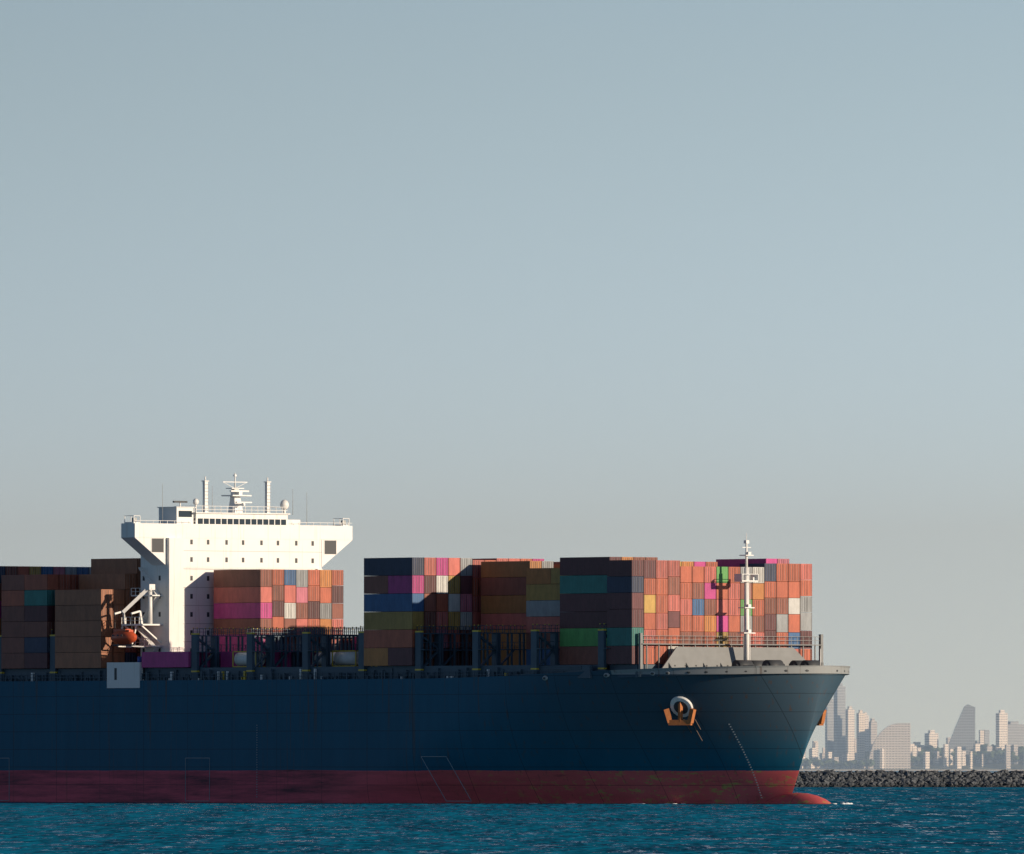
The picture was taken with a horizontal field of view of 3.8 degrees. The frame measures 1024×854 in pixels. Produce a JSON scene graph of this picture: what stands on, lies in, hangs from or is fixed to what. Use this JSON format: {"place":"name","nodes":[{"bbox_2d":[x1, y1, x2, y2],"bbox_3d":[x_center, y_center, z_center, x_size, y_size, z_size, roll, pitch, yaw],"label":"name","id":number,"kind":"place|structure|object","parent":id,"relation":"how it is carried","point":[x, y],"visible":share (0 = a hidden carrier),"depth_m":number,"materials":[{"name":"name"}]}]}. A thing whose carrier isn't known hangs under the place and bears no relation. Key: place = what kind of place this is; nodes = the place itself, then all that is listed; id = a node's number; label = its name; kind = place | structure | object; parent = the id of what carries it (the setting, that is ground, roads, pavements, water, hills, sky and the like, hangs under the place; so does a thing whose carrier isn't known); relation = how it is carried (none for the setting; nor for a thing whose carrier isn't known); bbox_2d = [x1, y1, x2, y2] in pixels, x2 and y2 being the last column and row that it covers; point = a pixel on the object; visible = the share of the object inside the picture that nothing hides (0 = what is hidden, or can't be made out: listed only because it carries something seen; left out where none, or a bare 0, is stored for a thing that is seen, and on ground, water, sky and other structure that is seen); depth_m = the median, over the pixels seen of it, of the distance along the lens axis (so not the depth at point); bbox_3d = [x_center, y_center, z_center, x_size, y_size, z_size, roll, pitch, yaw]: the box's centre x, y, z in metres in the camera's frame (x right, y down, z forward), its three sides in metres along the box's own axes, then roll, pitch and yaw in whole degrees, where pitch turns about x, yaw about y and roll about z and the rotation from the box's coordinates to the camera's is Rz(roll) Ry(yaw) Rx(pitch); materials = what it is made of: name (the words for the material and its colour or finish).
{"place":"outdoors","nodes":[
{"label":"outdoors","id":0,"kind":"place"},
{"bbox_2d":[0,767,1023,853],"bbox_3d":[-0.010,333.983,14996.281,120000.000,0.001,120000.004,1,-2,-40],"label":"sea","id":1,"kind":"structure","parent":0,"point":[929,820],"depth_m":1537.55,"materials":[{"name":"liquid"}]},
{"bbox_2d":[0,473,850,803],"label":"container ship","id":2,"kind":"object","parent":1,"relation":"on","point":[204,655],"visible":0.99,"depth_m":2489.57,"materials":[{"name":"paint"}]},
{"bbox_2d":[529,802,852,803],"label":"bow foam","id":3,"kind":"object","parent":1,"relation":"on","point":[684,803],"depth_m":2456.64,"materials":[{"name":"white"}]},
{"bbox_2d":[794,769,1023,786],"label":"breakwater rocks","id":4,"kind":"object","parent":1,"relation":"in","point":[906,778],"visible":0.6,"depth_m":4410.22,"materials":[{"name":"grey stone"}]},
{"bbox_2d":[0,0,1023,766],"label":"sky","id":5,"kind":"structure","parent":0,"point":[548,280],"materials":[{"name":"blue"}]},
{"bbox_2d":[799,758,1023,770],"bbox_3d":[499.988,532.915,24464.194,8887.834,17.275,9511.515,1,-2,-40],"label":"shore ground","id":6,"kind":"structure","parent":0,"point":[994,766],"depth_m":20028.13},
{"bbox_2d":[800,683,1023,768],"bbox_3d":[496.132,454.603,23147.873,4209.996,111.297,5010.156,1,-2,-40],"label":"city skyline","id":7,"kind":"structure","parent":6,"relation":"on","point":[890,747],"depth_m":20076.23,"materials":[{"name":"grey glass"}]},
{"bbox_2d":[801,744,1023,768],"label":"shore trees","id":8,"kind":"object","parent":6,"relation":"on","point":[993,755],"visible":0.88,"depth_m":20040.05,"materials":[{"name":"plant"}]}
]}

